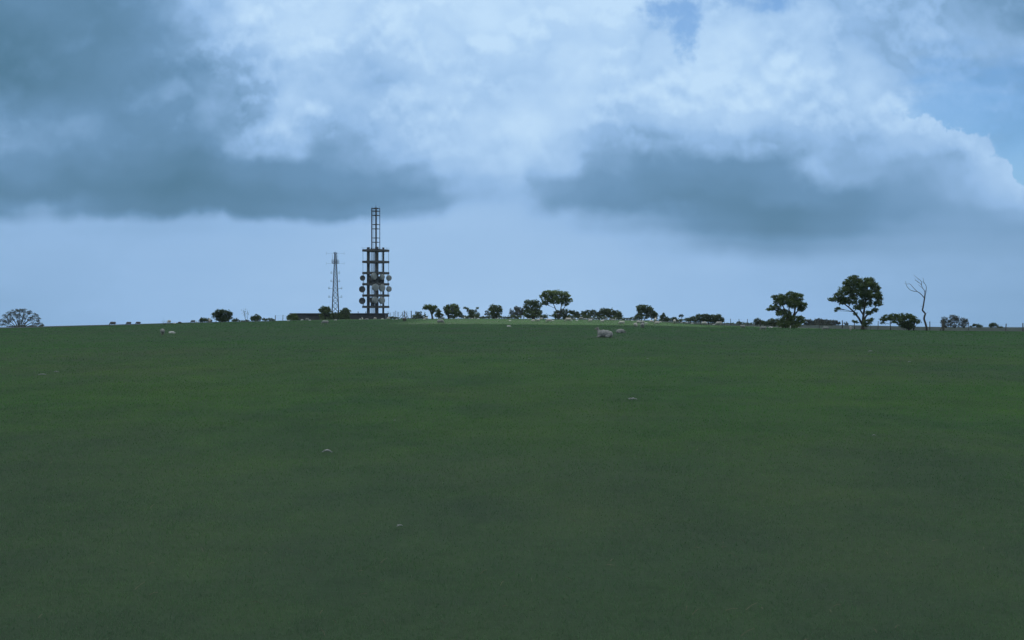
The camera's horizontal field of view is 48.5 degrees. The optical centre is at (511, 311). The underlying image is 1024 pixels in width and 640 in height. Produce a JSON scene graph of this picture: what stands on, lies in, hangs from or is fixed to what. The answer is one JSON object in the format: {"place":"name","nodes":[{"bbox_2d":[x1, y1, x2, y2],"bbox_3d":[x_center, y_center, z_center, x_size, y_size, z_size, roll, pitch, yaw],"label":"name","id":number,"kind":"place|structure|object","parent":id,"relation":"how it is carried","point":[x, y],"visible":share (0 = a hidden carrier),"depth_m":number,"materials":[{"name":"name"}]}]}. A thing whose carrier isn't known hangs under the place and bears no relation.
{"place":"outdoors","nodes":[
{"label":"outdoors","id":0,"kind":"place"},
{"bbox_2d":[0,318,1023,639],"bbox_3d":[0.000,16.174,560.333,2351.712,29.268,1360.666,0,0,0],"label":"ground","id":1,"kind":"structure","parent":0,"point":[526,522],"depth_m":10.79,"materials":[{"name":"green plant"}]},
{"bbox_2d":[0,309,42,326],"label":"spreading tree","id":2,"kind":"object","parent":1,"relation":"on","point":[18,322],"visible":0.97,"depth_m":299.90,"materials":[{"name":"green plant"}]},
{"bbox_2d":[6,324,43,326],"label":"bush","id":3,"kind":"object","parent":1,"relation":"on","point":[24,325],"visible":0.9,"depth_m":237.96,"materials":[{"name":"green plant"}]},
{"bbox_2d":[198,317,211,321],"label":"bush","id":4,"kind":"object","parent":1,"relation":"on","point":[201,319],"visible":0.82,"depth_m":243.78,"materials":[{"name":"green plant"}]},
{"bbox_2d":[211,309,232,321],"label":"bush","id":5,"kind":"object","parent":1,"relation":"on","point":[222,315],"visible":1,"depth_m":239.64,"materials":[{"name":"green plant"}]},
{"bbox_2d":[250,314,261,320],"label":"bush","id":6,"kind":"object","parent":1,"relation":"on","point":[256,317],"visible":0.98,"depth_m":254.65,"materials":[{"name":"green plant"}]},
{"bbox_2d":[262,318,274,320],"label":"bush","id":7,"kind":"object","parent":1,"relation":"on","point":[269,319],"visible":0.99,"depth_m":261.88,"materials":[{"name":"green plant"}]},
{"bbox_2d":[286,313,299,319],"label":"bush","id":8,"kind":"object","parent":1,"relation":"on","point":[293,316],"visible":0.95,"depth_m":299.41,"materials":[{"name":"green plant"}]},
{"bbox_2d":[318,305,331,319],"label":"hawthorn tree","id":9,"kind":"object","parent":1,"relation":"on","point":[325,311],"visible":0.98,"depth_m":329.56,"materials":[{"name":"green plant"}]},
{"bbox_2d":[328,251,341,311],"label":"lattice mast","id":10,"kind":"object","parent":1,"relation":"on","point":[336,263],"visible":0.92,"depth_m":544.27,"materials":[{"name":"metal"}]},
{"bbox_2d":[330,312,339,319],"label":"bush","id":11,"kind":"object","parent":1,"relation":"on","point":[333,317],"visible":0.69,"depth_m":334.31,"materials":[{"name":"green plant"}]},
{"bbox_2d":[289,313,388,319],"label":"station building","id":12,"kind":"structure","parent":1,"relation":"on","point":[310,316],"depth_m":515.00,"materials":[{"name":"concrete"}]},
{"bbox_2d":[338,308,351,319],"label":"hawthorn tree","id":13,"kind":"object","parent":1,"relation":"on","point":[343,313],"visible":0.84,"depth_m":329.49,"materials":[{"name":"green plant"}]},
{"bbox_2d":[359,206,391,312],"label":"radio tower","id":14,"kind":"structure","parent":1,"relation":"on","point":[375,280],"depth_m":556.78,"materials":[{"name":"metal"}]},
{"bbox_2d":[388,316,410,318],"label":"bush","id":15,"kind":"object","parent":1,"relation":"on","point":[391,317],"visible":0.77,"depth_m":399.51,"materials":[{"name":"green plant"}]},
{"bbox_2d":[390,311,411,318],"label":"security fence","id":16,"kind":"object","parent":1,"relation":"on","point":[402,315],"visible":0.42,"depth_m":429.90,"materials":[{"name":"metal"}]},
{"bbox_2d":[411,311,427,318],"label":"bush","id":17,"kind":"object","parent":1,"relation":"on","point":[418,315],"visible":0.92,"depth_m":299.61,"materials":[{"name":"green plant"}]},
{"bbox_2d":[422,304,437,318],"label":"hawthorn tree","id":18,"kind":"object","parent":1,"relation":"on","point":[431,308],"visible":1,"depth_m":265.75,"materials":[{"name":"green plant"}]},
{"bbox_2d":[434,308,443,318],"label":"bush","id":19,"kind":"object","parent":1,"relation":"on","point":[438,313],"visible":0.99,"depth_m":267.78,"materials":[{"name":"green plant"}]},
{"bbox_2d":[443,303,464,318],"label":"hawthorn tree","id":20,"kind":"object","parent":1,"relation":"on","point":[453,309],"visible":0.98,"depth_m":267.63,"materials":[{"name":"green plant"}]},
{"bbox_2d":[463,307,479,317],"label":"hawthorn tree","id":21,"kind":"object","parent":1,"relation":"on","point":[472,313],"visible":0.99,"depth_m":269.84,"materials":[{"name":"green plant"}]},
{"bbox_2d":[462,315,510,318],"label":"hedge","id":22,"kind":"object","parent":1,"relation":"on","point":[505,317],"visible":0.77,"depth_m":271.39,"materials":[{"name":"green plant"}]},
{"bbox_2d":[488,304,502,318],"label":"hawthorn tree","id":23,"kind":"object","parent":1,"relation":"on","point":[492,309],"visible":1,"depth_m":267.70,"materials":[{"name":"green plant"}]},
{"bbox_2d":[512,306,523,318],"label":"bush","id":24,"kind":"object","parent":1,"relation":"on","point":[519,310],"visible":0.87,"depth_m":284.39,"materials":[{"name":"green plant"}]},
{"bbox_2d":[507,313,547,318],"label":"hedge","id":25,"kind":"object","parent":1,"relation":"on","point":[543,316],"visible":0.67,"depth_m":277.52,"materials":[{"name":"green plant"}]},
{"bbox_2d":[522,299,542,318],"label":"hawthorn tree","id":26,"kind":"object","parent":1,"relation":"on","point":[533,310],"visible":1,"depth_m":271.48,"materials":[{"name":"green plant"}]},
{"bbox_2d":[539,289,572,318],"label":"hawthorn tree","id":27,"kind":"object","parent":1,"relation":"on","point":[553,298],"visible":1,"depth_m":261.62,"materials":[{"name":"green plant"}]},
{"bbox_2d":[549,308,570,318],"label":"bush","id":28,"kind":"object","parent":1,"relation":"on","point":[563,314],"visible":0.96,"depth_m":263.81,"materials":[{"name":"green plant"}]},
{"bbox_2d":[569,310,580,315],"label":"bush","id":29,"kind":"object","parent":1,"relation":"on","point":[574,313],"visible":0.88,"depth_m":299.41,"materials":[{"name":"green plant"}]},
{"bbox_2d":[580,309,595,316],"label":"bush","id":30,"kind":"object","parent":1,"relation":"on","point":[592,312],"visible":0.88,"depth_m":304.38,"materials":[{"name":"green plant"}]},
{"bbox_2d":[562,315,625,319],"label":"hedge","id":31,"kind":"object","parent":1,"relation":"on","point":[598,317],"visible":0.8,"depth_m":281.13,"materials":[{"name":"green plant"}]},
{"bbox_2d":[595,327,612,336],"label":"sheep","id":32,"kind":"object","parent":1,"relation":"on","point":[604,333],"visible":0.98,"depth_m":75.83},
{"bbox_2d":[595,307,622,318],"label":"bush","id":33,"kind":"object","parent":1,"relation":"on","point":[610,313],"visible":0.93,"depth_m":289.56,"materials":[{"name":"green plant"}]},
{"bbox_2d":[616,329,625,332],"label":"sheep","id":34,"kind":"object","parent":1,"relation":"on","point":[620,331],"visible":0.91,"depth_m":92.88},
{"bbox_2d":[620,317,638,319],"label":"hedge","id":35,"kind":"object","parent":1,"relation":"on","point":[630,318],"visible":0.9,"depth_m":283.87,"materials":[{"name":"green plant"}]},
{"bbox_2d":[634,304,659,320],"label":"bush","id":36,"kind":"object","parent":1,"relation":"on","point":[641,309],"visible":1,"depth_m":265.59,"materials":[{"name":"green plant"}]},
{"bbox_2d":[659,312,670,321],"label":"bush","id":37,"kind":"object","parent":1,"relation":"on","point":[664,317],"visible":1,"depth_m":269.84,"materials":[{"name":"green plant"}]},
{"bbox_2d":[658,318,687,321],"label":"hedge","id":38,"kind":"object","parent":1,"relation":"on","point":[659,319],"visible":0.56,"depth_m":283.83,"materials":[{"name":"green plant"}]},
{"bbox_2d":[686,313,724,323],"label":"bush","id":39,"kind":"object","parent":1,"relation":"on","point":[698,317],"visible":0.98,"depth_m":249.69,"materials":[{"name":"green plant"}]},
{"bbox_2d":[725,321,753,324],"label":"hedge","id":40,"kind":"object","parent":1,"relation":"on","point":[738,322],"visible":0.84,"depth_m":289.66,"materials":[{"name":"green plant"}]},
{"bbox_2d":[753,318,764,325],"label":"bush","id":41,"kind":"object","parent":1,"relation":"on","point":[755,322],"visible":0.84,"depth_m":239.66,"materials":[{"name":"green plant"}]},
{"bbox_2d":[763,318,781,325],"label":"bush","id":42,"kind":"object","parent":1,"relation":"on","point":[769,321],"visible":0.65,"depth_m":244.48,"materials":[{"name":"green plant"}]},
{"bbox_2d":[765,291,807,326],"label":"hawthorn tree","id":43,"kind":"object","parent":1,"relation":"on","point":[792,300],"visible":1,"depth_m":196.65,"materials":[{"name":"green plant"}]},
{"bbox_2d":[776,313,804,327],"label":"bush","id":44,"kind":"object","parent":1,"relation":"on","point":[790,320],"visible":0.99,"depth_m":195.85,"materials":[{"name":"green plant"}]},
{"bbox_2d":[803,318,840,324],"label":"bush","id":45,"kind":"object","parent":1,"relation":"on","point":[822,322],"visible":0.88,"depth_m":359.46,"materials":[{"name":"green plant"}]},
{"bbox_2d":[827,275,883,329],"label":"hawthorn tree","id":46,"kind":"object","parent":1,"relation":"on","point":[858,285],"visible":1,"depth_m":192.61,"materials":[{"name":"green plant"}]},
{"bbox_2d":[862,317,873,329],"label":"bush","id":47,"kind":"object","parent":1,"relation":"on","point":[866,324],"visible":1,"depth_m":190.71,"materials":[{"name":"green plant"}]},
{"bbox_2d":[724,319,1023,330],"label":"boundary fence","id":48,"kind":"object","parent":1,"relation":"on","point":[881,326],"visible":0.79,"depth_m":219.78,"materials":[{"name":"metal"}]},
{"bbox_2d":[879,313,921,330],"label":"hawthorn bush","id":49,"kind":"object","parent":1,"relation":"on","point":[910,322],"visible":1,"depth_m":193.60,"materials":[{"name":"green plant"}]},
{"bbox_2d":[906,275,927,330],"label":"dead tree","id":50,"kind":"object","parent":1,"relation":"on","point":[925,323],"visible":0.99,"depth_m":193.89,"materials":[{"name":"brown wood"}]},
{"bbox_2d":[941,314,969,327],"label":"bush","id":51,"kind":"object","parent":1,"relation":"on","point":[963,324],"visible":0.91,"depth_m":329.88,"materials":[{"name":"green plant"}]},
{"bbox_2d":[969,323,982,327],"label":"bush","id":52,"kind":"object","parent":1,"relation":"on","point":[977,325],"visible":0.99,"depth_m":329.76,"materials":[{"name":"green plant"}]},
{"bbox_2d":[988,323,1002,327],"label":"bush","id":53,"kind":"object","parent":1,"relation":"on","point":[991,325],"visible":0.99,"depth_m":339.68,"materials":[{"name":"green plant"}]},
{"bbox_2d":[0,0,1023,326],"label":"sky","id":54,"kind":"structure","parent":0,"point":[161,161],"materials":[{"name":"blue"}]}
]}

